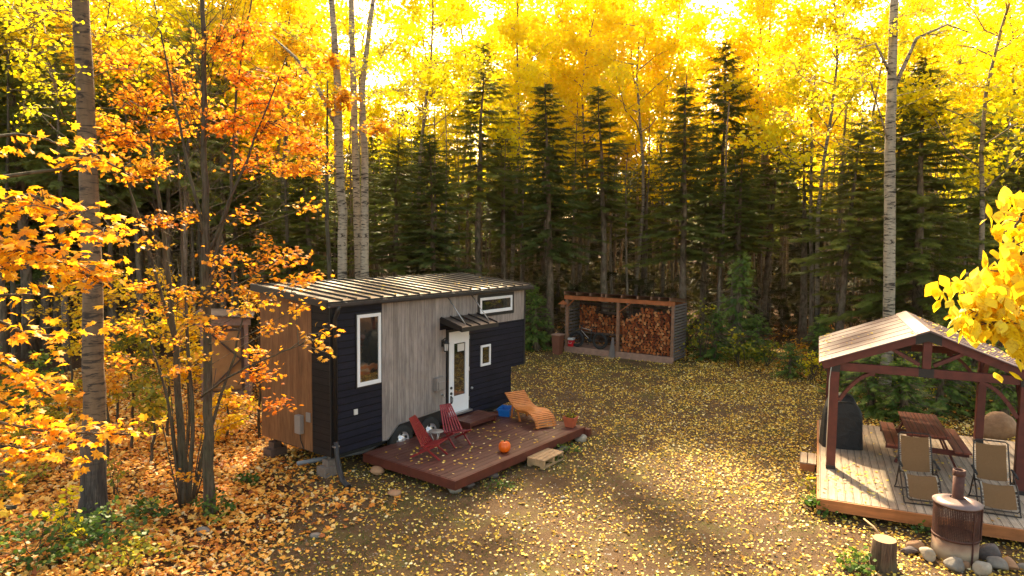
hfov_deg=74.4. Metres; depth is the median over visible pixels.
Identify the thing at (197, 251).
bare trunk
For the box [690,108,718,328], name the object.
bare trunk
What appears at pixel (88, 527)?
plant
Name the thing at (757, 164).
spruce tree
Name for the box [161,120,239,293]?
spruce tree
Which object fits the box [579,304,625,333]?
firewood pile
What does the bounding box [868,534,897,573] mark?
tree stump
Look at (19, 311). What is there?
spruce tree
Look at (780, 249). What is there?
bare trunk
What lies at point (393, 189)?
spruce tree
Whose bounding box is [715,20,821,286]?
aspen tree
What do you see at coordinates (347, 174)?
bare trunk
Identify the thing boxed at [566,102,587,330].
bare trunk
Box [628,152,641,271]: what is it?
bare trunk
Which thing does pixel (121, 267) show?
bare trunk
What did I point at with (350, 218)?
bare trunk
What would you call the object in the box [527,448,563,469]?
pallet step
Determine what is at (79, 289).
bare trunk
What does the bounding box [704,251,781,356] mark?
young fir
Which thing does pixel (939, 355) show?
leafy shrub
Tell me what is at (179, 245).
bare trunk
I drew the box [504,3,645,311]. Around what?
aspen tree
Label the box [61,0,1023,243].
sky
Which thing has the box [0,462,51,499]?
plant
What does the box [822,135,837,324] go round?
bare trunk
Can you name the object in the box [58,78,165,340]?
spruce tree
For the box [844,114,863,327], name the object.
bare trunk
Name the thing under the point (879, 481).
fallen leaves
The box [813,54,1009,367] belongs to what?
spruce tree
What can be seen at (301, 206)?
spruce tree
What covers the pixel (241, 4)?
aspen tree
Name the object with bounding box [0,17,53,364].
spruce tree
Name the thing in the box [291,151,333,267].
spruce tree
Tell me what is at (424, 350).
tiny house
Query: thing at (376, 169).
spruce tree
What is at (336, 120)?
aspen tree
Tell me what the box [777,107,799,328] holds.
bare trunk
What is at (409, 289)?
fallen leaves
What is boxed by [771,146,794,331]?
bare trunk
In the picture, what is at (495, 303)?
window
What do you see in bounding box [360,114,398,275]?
spruce tree
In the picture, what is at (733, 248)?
bare trunk
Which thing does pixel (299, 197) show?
bare trunk
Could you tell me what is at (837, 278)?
bare trunk
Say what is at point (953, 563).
rock
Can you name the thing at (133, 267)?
spruce tree
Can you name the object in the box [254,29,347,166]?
aspen tree
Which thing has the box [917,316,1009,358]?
fallen leaves
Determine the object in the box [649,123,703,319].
spruce tree
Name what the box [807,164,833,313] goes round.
bare trunk
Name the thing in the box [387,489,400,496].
rock
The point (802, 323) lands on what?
spruce tree
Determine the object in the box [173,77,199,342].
bare trunk
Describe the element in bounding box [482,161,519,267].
spruce tree
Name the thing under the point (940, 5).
aspen tree
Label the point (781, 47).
aspen tree
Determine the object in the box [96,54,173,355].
spruce tree
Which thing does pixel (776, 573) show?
fallen leaves
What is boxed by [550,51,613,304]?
aspen tree
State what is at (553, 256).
spruce tree
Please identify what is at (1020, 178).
spruce tree
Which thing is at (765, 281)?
spruce tree
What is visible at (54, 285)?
bare trunk
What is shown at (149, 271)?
leafy shrub
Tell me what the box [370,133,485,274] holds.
spruce tree
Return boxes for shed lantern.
[559,300,566,306]
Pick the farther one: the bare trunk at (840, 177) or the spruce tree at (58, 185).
the bare trunk at (840, 177)
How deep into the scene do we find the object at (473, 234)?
51.71 m
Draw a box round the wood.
[35,98,1010,288]
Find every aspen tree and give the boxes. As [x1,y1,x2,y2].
[0,0,183,528]
[0,1,110,248]
[1,0,140,333]
[1,13,75,313]
[59,3,119,311]
[64,0,146,246]
[72,0,227,336]
[91,0,307,308]
[96,0,195,295]
[113,30,183,264]
[122,0,305,134]
[128,1,263,190]
[194,0,355,281]
[215,7,321,308]
[220,0,302,307]
[240,103,333,251]
[253,0,381,281]
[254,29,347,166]
[266,0,390,278]
[276,0,382,249]
[305,0,429,173]
[322,77,383,193]
[336,0,366,277]
[342,0,477,277]
[344,2,475,243]
[360,0,516,274]
[416,0,527,272]
[418,55,487,266]
[457,0,600,279]
[465,0,585,280]
[472,0,534,156]
[472,0,613,322]
[475,108,534,273]
[484,15,576,284]
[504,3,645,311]
[511,31,603,308]
[528,0,666,301]
[530,0,654,243]
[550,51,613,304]
[565,0,723,317]
[570,0,718,309]
[586,21,643,302]
[598,0,731,310]
[624,0,716,305]
[635,27,716,284]
[670,32,792,321]
[672,0,826,331]
[692,0,848,313]
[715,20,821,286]
[719,0,905,352]
[729,32,857,315]
[750,0,1016,396]
[789,27,899,315]
[796,0,967,322]
[799,111,860,236]
[801,52,880,270]
[842,3,986,198]
[863,0,1023,271]
[868,0,1005,247]
[925,48,1019,263]
[927,0,1023,200]
[927,11,1009,264]
[936,0,1023,186]
[942,45,1022,218]
[974,5,1023,149]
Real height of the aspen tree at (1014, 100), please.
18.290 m
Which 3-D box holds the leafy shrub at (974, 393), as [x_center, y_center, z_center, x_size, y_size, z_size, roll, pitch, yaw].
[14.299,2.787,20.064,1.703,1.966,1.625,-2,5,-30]
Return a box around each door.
[212,327,243,389]
[449,331,469,411]
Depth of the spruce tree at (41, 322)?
33.89 m
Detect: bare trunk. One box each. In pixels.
[41,122,72,318]
[51,216,77,321]
[69,130,81,327]
[118,242,123,313]
[127,137,154,282]
[144,240,160,290]
[144,242,155,301]
[162,191,191,303]
[170,191,179,309]
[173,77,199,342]
[177,224,197,311]
[188,221,199,290]
[212,64,257,309]
[229,137,248,309]
[232,172,257,306]
[238,154,246,301]
[238,160,268,298]
[239,136,252,302]
[256,157,273,282]
[276,136,298,278]
[290,100,305,270]
[307,124,329,279]
[320,103,354,277]
[328,129,347,278]
[331,119,360,276]
[345,74,383,276]
[346,156,360,278]
[347,74,374,216]
[369,156,373,275]
[369,158,392,276]
[384,127,408,275]
[407,139,414,274]
[421,91,451,266]
[437,98,455,264]
[444,148,465,265]
[449,137,471,272]
[453,125,486,273]
[454,171,473,267]
[473,142,491,273]
[481,124,492,275]
[483,171,498,276]
[489,139,520,279]
[507,169,526,278]
[514,140,531,302]
[524,157,567,320]
[563,175,577,318]
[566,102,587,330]
[577,175,586,274]
[582,160,591,273]
[592,157,632,314]
[592,190,617,271]
[596,118,617,289]
[609,156,644,316]
[609,175,634,293]
[612,155,629,302]
[612,185,617,270]
[622,175,637,288]
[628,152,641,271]
[629,118,663,307]
[648,127,660,294]
[651,161,669,310]
[652,194,666,295]
[664,75,705,316]
[665,174,678,306]
[688,123,726,333]
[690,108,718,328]
[705,98,746,339]
[721,145,747,334]
[723,175,731,296]
[726,169,737,327]
[746,156,777,313]
[748,169,773,311]
[765,169,783,326]
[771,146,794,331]
[772,182,791,316]
[776,183,799,297]
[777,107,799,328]
[780,75,841,349]
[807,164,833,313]
[820,179,834,313]
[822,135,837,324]
[823,164,849,310]
[824,171,837,312]
[826,95,857,293]
[828,106,862,310]
[829,90,857,330]
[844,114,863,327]
[850,145,869,317]
[926,127,960,344]
[927,172,940,320]
[937,140,952,260]
[952,132,978,301]
[986,111,1013,341]
[1001,120,1021,349]
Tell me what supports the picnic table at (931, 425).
on the platform deck at (885, 503)
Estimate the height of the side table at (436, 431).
0.439 m
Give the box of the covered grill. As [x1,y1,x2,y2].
[819,392,862,450]
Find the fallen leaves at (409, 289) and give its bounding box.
[277,277,509,297]
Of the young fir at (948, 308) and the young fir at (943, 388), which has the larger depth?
the young fir at (948, 308)
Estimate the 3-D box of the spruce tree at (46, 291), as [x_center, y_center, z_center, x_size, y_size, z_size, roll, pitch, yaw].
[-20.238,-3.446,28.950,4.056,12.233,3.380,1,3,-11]
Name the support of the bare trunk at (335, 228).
on the forest floor
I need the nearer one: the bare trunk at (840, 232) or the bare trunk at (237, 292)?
the bare trunk at (237, 292)
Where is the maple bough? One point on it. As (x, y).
(321, 346)
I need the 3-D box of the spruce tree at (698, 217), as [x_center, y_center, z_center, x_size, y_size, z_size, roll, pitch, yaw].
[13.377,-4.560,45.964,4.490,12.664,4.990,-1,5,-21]
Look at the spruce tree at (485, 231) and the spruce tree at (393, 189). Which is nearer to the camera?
the spruce tree at (393, 189)
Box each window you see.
[355,311,381,388]
[477,292,513,315]
[480,344,490,366]
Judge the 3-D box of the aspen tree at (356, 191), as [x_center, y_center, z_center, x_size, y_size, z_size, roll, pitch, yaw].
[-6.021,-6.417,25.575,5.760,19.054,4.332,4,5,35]
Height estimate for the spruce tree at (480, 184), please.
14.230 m
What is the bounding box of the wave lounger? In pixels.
[505,390,555,428]
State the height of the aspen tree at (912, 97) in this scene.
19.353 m
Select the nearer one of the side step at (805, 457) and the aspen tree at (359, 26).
the side step at (805, 457)
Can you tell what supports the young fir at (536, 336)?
on the forest floor
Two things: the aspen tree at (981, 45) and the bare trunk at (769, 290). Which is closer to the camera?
the bare trunk at (769, 290)
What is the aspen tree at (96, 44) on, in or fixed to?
on the forest floor
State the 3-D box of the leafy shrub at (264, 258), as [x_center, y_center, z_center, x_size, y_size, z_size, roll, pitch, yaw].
[-6.564,1.139,16.651,2.672,5.320,1.728,1,4,0]
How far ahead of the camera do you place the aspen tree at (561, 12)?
38.26 m
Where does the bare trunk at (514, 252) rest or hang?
on the forest floor
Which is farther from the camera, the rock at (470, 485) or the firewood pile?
the firewood pile
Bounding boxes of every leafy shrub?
[0,347,63,455]
[0,379,106,463]
[21,271,138,414]
[46,266,166,423]
[52,324,136,466]
[104,314,165,447]
[106,364,174,464]
[126,264,202,436]
[148,303,212,455]
[191,229,284,437]
[196,385,261,440]
[675,316,709,350]
[679,292,723,359]
[715,325,767,367]
[746,334,791,366]
[779,330,818,364]
[796,350,821,381]
[798,358,826,376]
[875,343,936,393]
[924,320,958,385]
[954,361,1010,410]
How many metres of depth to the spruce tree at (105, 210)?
28.38 m
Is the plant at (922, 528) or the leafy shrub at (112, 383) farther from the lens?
the leafy shrub at (112, 383)
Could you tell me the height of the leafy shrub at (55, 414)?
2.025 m
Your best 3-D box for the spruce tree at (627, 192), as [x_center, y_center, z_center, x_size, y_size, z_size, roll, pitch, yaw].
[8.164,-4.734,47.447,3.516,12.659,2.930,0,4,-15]
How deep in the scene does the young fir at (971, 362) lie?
20.51 m
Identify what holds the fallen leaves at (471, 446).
on the wooden deck at (487, 462)
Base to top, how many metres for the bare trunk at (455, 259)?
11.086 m
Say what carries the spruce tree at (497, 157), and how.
on the forest floor
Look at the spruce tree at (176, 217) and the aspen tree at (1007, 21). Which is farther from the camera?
the aspen tree at (1007, 21)
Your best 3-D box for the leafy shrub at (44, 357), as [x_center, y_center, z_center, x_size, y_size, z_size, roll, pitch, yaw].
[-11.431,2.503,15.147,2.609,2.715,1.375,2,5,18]
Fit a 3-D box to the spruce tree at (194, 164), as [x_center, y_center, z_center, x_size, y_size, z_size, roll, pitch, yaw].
[-11.656,-3.118,24.017,3.527,12.528,4.233,3,4,0]
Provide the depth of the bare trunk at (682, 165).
33.64 m
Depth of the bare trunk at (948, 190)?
40.10 m
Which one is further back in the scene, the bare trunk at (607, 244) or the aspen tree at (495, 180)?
the aspen tree at (495, 180)
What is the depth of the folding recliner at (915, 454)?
12.76 m
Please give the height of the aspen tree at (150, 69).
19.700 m
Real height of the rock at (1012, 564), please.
0.204 m
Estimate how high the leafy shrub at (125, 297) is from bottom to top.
4.325 m
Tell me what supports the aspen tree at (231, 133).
on the forest floor
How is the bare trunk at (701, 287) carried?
on the forest floor
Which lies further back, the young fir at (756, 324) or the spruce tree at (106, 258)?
the spruce tree at (106, 258)
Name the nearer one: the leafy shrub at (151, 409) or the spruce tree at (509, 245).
the leafy shrub at (151, 409)
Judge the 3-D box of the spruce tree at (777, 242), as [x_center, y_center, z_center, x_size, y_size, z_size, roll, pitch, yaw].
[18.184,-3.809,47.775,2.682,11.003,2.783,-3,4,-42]
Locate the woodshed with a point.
(590, 348)
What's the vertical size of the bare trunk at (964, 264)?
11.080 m
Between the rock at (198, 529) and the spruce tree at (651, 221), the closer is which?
the rock at (198, 529)
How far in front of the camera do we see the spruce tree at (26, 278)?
26.78 m
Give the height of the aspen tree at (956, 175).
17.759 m
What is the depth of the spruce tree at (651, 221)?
36.99 m
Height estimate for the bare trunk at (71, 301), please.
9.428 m
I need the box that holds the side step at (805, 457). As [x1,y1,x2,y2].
[800,452,815,472]
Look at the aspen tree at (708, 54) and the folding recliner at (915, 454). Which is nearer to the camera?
the folding recliner at (915, 454)
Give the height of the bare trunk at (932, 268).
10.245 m
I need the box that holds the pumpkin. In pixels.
[499,438,509,452]
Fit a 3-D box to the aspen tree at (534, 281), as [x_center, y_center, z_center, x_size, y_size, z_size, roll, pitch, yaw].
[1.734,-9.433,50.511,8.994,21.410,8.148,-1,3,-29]
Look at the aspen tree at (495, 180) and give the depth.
54.96 m
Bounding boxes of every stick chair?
[409,415,447,460]
[440,403,471,448]
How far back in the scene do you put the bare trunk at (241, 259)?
37.63 m
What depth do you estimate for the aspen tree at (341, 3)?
43.06 m
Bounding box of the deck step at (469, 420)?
[450,410,497,428]
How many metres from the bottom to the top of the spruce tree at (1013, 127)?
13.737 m
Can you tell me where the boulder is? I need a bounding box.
[983,411,1015,439]
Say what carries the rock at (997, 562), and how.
on the dirt clearing
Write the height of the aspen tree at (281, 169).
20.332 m
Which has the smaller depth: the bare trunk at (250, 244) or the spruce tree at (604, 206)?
the spruce tree at (604, 206)
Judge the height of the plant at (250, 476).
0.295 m
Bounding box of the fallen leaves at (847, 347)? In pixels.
[819,317,918,357]
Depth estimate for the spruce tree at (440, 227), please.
47.50 m
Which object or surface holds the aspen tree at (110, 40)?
on the forest floor
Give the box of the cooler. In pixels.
[568,337,574,346]
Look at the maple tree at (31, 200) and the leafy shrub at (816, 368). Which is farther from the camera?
the leafy shrub at (816, 368)
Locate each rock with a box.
[195,526,209,534]
[310,532,320,537]
[370,466,384,475]
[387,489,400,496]
[448,488,461,493]
[465,483,474,487]
[488,473,498,477]
[575,434,586,441]
[900,546,918,554]
[906,540,924,552]
[919,547,935,561]
[943,556,964,571]
[963,561,970,569]
[972,561,991,575]
[979,543,1001,560]
[986,556,1008,569]
[1003,556,1018,569]
[1017,563,1023,571]
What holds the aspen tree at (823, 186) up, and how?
on the forest floor
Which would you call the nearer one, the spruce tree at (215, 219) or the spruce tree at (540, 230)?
the spruce tree at (215, 219)
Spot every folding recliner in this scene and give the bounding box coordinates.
[894,431,941,505]
[968,438,1021,517]
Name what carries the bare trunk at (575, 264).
on the forest floor
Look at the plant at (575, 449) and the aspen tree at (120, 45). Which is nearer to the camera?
the plant at (575, 449)
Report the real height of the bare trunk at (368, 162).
12.914 m
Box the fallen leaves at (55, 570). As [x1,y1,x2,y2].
[0,356,402,575]
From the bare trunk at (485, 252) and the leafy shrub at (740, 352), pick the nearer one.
the leafy shrub at (740, 352)
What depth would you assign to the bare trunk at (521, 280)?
34.62 m
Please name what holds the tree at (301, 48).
on the forest floor
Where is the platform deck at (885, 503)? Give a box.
[816,420,1023,541]
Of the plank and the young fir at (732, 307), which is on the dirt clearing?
the plank
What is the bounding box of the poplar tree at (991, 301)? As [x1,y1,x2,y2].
[924,186,1023,382]
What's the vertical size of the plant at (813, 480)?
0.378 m
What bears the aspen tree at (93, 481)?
on the forest floor
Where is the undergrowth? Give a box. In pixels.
[6,249,1022,339]
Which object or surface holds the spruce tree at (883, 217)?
on the forest floor
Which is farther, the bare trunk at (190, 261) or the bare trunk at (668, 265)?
the bare trunk at (668, 265)
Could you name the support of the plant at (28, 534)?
on the forest floor
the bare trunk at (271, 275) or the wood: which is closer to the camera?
the bare trunk at (271, 275)
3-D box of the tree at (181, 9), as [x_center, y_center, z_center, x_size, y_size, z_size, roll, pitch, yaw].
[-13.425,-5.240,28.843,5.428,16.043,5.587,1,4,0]
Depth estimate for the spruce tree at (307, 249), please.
28.63 m
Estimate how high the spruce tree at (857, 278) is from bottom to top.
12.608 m
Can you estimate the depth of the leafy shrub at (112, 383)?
14.06 m
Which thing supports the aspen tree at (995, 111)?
on the forest floor
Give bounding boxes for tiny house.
[250,272,533,489]
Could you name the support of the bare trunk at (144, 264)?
on the forest floor
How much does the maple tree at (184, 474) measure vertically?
8.877 m
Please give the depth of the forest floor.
14.73 m
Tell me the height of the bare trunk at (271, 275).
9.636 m
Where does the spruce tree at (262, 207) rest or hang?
on the forest floor
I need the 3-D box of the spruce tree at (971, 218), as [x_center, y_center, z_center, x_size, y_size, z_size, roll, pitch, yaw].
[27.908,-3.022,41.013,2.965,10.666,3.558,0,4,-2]
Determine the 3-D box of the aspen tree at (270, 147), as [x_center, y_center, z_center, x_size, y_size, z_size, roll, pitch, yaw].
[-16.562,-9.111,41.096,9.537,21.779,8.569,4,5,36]
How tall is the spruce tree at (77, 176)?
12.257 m
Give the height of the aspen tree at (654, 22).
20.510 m
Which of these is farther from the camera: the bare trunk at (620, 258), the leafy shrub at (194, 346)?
the bare trunk at (620, 258)
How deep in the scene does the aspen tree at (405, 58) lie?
40.09 m
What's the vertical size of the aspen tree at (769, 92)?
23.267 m
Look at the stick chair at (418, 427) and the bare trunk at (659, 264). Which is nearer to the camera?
the stick chair at (418, 427)
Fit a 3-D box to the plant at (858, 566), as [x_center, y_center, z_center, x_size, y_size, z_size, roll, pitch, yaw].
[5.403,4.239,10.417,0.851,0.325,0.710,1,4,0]
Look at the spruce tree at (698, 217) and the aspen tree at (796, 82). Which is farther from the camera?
the spruce tree at (698, 217)
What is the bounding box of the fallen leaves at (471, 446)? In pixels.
[386,415,558,473]
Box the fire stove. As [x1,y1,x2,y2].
[931,468,983,565]
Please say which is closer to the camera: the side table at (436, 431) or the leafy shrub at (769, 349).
the side table at (436, 431)
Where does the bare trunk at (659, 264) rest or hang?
on the forest floor
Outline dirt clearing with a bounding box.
[173,350,1023,575]
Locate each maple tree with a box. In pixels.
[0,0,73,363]
[0,123,166,517]
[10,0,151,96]
[61,20,269,507]
[88,0,335,517]
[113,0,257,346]
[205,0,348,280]
[243,52,393,279]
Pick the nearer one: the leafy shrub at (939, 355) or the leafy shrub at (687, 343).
the leafy shrub at (939, 355)
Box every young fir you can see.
[525,283,559,351]
[688,308,746,362]
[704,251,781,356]
[732,313,781,362]
[769,343,806,380]
[784,314,835,368]
[817,361,883,401]
[839,352,898,419]
[850,351,923,396]
[852,356,960,423]
[911,345,975,420]
[913,305,998,391]
[929,340,1016,410]
[959,345,1017,421]
[993,311,1023,400]
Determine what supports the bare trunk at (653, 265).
on the forest floor
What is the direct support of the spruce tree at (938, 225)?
on the forest floor
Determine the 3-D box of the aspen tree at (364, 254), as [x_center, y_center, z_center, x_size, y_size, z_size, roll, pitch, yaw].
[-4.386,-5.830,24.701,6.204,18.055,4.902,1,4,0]
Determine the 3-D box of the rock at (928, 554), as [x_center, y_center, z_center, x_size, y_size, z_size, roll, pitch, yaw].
[6.649,4.259,10.820,0.194,0.227,0.249,1,4,1]
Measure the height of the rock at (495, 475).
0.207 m
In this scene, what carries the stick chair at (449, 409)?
on the wooden deck at (487, 462)
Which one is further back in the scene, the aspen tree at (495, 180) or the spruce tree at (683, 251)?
the aspen tree at (495, 180)
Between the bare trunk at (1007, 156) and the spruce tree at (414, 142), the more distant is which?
the spruce tree at (414, 142)
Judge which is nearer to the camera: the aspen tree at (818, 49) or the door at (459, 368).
the door at (459, 368)
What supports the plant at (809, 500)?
on the dirt clearing
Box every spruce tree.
[0,0,123,358]
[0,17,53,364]
[0,44,117,371]
[0,57,50,308]
[0,69,75,348]
[1,0,121,340]
[1,98,51,324]
[1,210,9,318]
[9,57,66,330]
[10,165,35,328]
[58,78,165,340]
[63,59,151,348]
[68,83,125,284]
[71,63,196,322]
[76,80,141,322]
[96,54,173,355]
[100,221,107,323]
[119,24,196,343]
[119,77,195,341]
[120,20,241,374]
[137,30,294,308]
[137,194,189,328]
[138,99,176,316]
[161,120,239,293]
[182,79,264,308]
[196,78,237,292]
[209,169,320,307]
[223,154,377,279]
[231,154,279,276]
[232,144,268,289]
[278,159,321,270]
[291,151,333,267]
[313,120,337,279]
[331,134,377,228]
[335,136,464,275]
[347,123,401,276]
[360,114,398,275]
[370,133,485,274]
[376,127,416,274]
[385,105,454,274]
[389,149,463,272]
[426,140,483,265]
[428,157,454,267]
[442,42,536,275]
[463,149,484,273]
[466,108,541,278]
[481,156,557,281]
[481,180,493,271]
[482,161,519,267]
[483,127,518,268]
[483,139,518,275]
[492,82,611,347]
[513,151,531,277]
[517,103,572,322]
[517,140,572,330]
[518,149,541,294]
[541,149,629,326]
[551,86,644,340]
[563,175,592,285]
[592,154,691,309]
[612,132,648,303]
[622,83,736,345]
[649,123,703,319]
[660,37,786,334]
[675,127,734,291]
[687,146,796,343]
[688,144,727,297]
[724,101,774,317]
[726,130,808,334]
[747,148,791,277]
[753,135,859,347]
[764,164,789,310]
[774,142,806,306]
[785,115,932,330]
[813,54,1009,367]
[817,113,867,277]
[823,73,985,320]
[834,159,878,310]
[859,190,904,258]
[897,119,957,305]
[902,106,1023,276]
[928,153,964,260]
[940,132,1023,353]
[945,161,978,278]
[954,163,996,264]
[957,79,1023,244]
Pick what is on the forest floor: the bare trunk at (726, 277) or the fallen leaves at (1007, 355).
the bare trunk at (726, 277)
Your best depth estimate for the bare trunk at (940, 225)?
30.61 m
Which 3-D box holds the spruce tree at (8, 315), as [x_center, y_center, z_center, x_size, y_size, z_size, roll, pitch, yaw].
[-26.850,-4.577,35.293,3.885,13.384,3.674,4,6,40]
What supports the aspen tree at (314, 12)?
on the forest floor
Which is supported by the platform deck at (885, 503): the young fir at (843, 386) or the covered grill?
the covered grill
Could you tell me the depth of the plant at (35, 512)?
10.80 m
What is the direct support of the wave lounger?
on the wooden deck at (487, 462)
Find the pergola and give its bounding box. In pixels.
[819,311,1023,495]
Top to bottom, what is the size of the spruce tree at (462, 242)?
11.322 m
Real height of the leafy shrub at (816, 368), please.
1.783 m
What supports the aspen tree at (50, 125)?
on the forest floor
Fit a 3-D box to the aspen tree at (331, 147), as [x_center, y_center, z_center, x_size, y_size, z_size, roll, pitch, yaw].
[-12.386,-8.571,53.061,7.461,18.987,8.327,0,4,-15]
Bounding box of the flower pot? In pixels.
[562,408,578,427]
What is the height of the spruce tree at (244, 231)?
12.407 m
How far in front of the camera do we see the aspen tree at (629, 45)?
38.40 m
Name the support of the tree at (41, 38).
on the forest floor
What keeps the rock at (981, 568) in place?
on the dirt clearing
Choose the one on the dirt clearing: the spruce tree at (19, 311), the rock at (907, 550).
the rock at (907, 550)
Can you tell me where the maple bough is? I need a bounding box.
[200,282,344,397]
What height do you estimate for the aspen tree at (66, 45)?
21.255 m
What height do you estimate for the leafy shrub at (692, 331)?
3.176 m
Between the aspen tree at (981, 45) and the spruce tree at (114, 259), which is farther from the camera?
the aspen tree at (981, 45)
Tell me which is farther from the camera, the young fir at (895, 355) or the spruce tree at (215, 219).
the spruce tree at (215, 219)
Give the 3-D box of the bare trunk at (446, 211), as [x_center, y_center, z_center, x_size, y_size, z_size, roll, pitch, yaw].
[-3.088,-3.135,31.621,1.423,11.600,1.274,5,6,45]
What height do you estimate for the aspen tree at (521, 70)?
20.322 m
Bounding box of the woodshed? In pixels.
[563,291,689,363]
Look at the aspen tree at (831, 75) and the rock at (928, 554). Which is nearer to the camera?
the rock at (928, 554)
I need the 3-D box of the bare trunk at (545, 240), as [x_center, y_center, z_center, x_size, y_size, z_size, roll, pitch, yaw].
[1.839,-2.309,34.926,2.436,9.563,2.152,3,5,29]
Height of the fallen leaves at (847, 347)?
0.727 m
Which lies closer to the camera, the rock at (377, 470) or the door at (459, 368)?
the rock at (377, 470)
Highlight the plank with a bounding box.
[608,337,614,357]
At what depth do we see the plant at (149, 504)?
11.88 m
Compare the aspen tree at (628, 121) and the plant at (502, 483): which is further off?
the aspen tree at (628, 121)
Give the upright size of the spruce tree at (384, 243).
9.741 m
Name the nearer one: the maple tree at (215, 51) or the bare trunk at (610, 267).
the maple tree at (215, 51)
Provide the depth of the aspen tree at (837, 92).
43.68 m
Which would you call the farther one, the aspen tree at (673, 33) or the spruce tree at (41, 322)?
the aspen tree at (673, 33)
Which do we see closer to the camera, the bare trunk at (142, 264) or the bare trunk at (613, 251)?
the bare trunk at (142, 264)
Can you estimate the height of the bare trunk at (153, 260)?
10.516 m
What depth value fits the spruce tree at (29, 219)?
31.52 m
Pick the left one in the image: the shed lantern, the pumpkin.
the pumpkin
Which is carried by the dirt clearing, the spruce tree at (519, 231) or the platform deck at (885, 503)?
the platform deck at (885, 503)
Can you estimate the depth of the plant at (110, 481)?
12.96 m
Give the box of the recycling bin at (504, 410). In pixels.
[497,405,513,416]
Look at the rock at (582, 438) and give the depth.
16.80 m
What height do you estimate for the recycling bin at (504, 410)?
0.204 m
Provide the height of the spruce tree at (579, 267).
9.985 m
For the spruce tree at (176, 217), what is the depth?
36.73 m
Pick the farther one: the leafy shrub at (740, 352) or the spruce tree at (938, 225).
the spruce tree at (938, 225)
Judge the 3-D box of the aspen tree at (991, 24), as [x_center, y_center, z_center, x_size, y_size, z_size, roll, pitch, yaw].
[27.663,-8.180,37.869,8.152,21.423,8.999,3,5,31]
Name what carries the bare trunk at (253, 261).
on the forest floor
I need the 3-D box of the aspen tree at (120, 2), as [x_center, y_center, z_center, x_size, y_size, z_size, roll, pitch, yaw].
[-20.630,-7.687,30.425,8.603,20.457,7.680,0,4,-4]
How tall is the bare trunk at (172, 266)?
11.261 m
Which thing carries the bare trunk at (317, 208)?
on the forest floor
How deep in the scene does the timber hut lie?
20.57 m
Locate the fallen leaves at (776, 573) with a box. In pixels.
[179,346,1023,575]
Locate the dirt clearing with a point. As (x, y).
(704, 527)
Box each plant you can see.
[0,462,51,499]
[0,503,100,571]
[20,495,158,570]
[31,485,87,540]
[76,528,192,570]
[107,458,129,495]
[123,489,182,524]
[188,487,240,524]
[233,472,260,485]
[484,476,515,490]
[554,443,584,452]
[795,474,818,491]
[798,489,846,520]
[836,546,876,575]
[911,519,931,536]
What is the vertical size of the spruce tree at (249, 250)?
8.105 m
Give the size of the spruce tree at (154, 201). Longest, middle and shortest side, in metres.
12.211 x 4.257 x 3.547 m
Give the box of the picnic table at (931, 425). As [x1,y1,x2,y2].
[879,411,971,467]
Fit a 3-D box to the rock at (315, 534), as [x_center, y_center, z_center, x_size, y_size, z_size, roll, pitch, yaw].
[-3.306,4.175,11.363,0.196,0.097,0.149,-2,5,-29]
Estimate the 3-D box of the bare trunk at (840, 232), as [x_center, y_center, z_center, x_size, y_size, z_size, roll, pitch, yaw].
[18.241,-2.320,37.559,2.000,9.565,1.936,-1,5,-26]
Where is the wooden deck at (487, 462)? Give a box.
[363,410,591,490]
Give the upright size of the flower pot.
0.463 m
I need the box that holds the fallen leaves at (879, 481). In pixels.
[824,432,1016,520]
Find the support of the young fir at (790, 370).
on the forest floor
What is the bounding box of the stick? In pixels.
[863,518,880,533]
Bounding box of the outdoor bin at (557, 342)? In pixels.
[551,333,564,354]
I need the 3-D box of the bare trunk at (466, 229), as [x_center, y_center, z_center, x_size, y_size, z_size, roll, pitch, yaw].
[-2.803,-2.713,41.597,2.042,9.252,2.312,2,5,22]
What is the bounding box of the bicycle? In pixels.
[570,324,607,348]
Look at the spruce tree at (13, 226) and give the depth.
29.81 m
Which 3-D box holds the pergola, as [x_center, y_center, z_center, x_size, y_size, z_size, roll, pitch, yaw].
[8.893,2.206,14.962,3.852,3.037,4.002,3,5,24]
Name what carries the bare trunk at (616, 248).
on the forest floor
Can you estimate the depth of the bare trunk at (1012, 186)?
30.44 m
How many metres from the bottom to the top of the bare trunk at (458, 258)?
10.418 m
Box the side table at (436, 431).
[428,429,443,451]
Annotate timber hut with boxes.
[193,308,254,399]
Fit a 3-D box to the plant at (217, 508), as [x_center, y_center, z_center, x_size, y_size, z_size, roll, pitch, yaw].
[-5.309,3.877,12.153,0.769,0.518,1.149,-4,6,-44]
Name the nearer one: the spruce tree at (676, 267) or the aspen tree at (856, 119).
the spruce tree at (676, 267)
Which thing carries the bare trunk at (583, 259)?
on the forest floor
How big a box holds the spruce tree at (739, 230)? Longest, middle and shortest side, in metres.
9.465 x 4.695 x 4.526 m
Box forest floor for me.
[0,243,1017,575]
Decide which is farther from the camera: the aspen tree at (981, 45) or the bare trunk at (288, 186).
the aspen tree at (981, 45)
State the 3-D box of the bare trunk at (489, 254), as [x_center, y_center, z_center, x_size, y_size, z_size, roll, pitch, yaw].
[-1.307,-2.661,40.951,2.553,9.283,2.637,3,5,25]
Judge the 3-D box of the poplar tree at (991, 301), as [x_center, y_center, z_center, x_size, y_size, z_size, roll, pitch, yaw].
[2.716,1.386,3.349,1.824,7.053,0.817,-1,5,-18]
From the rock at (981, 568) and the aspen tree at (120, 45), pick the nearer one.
the rock at (981, 568)
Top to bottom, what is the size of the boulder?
0.837 m

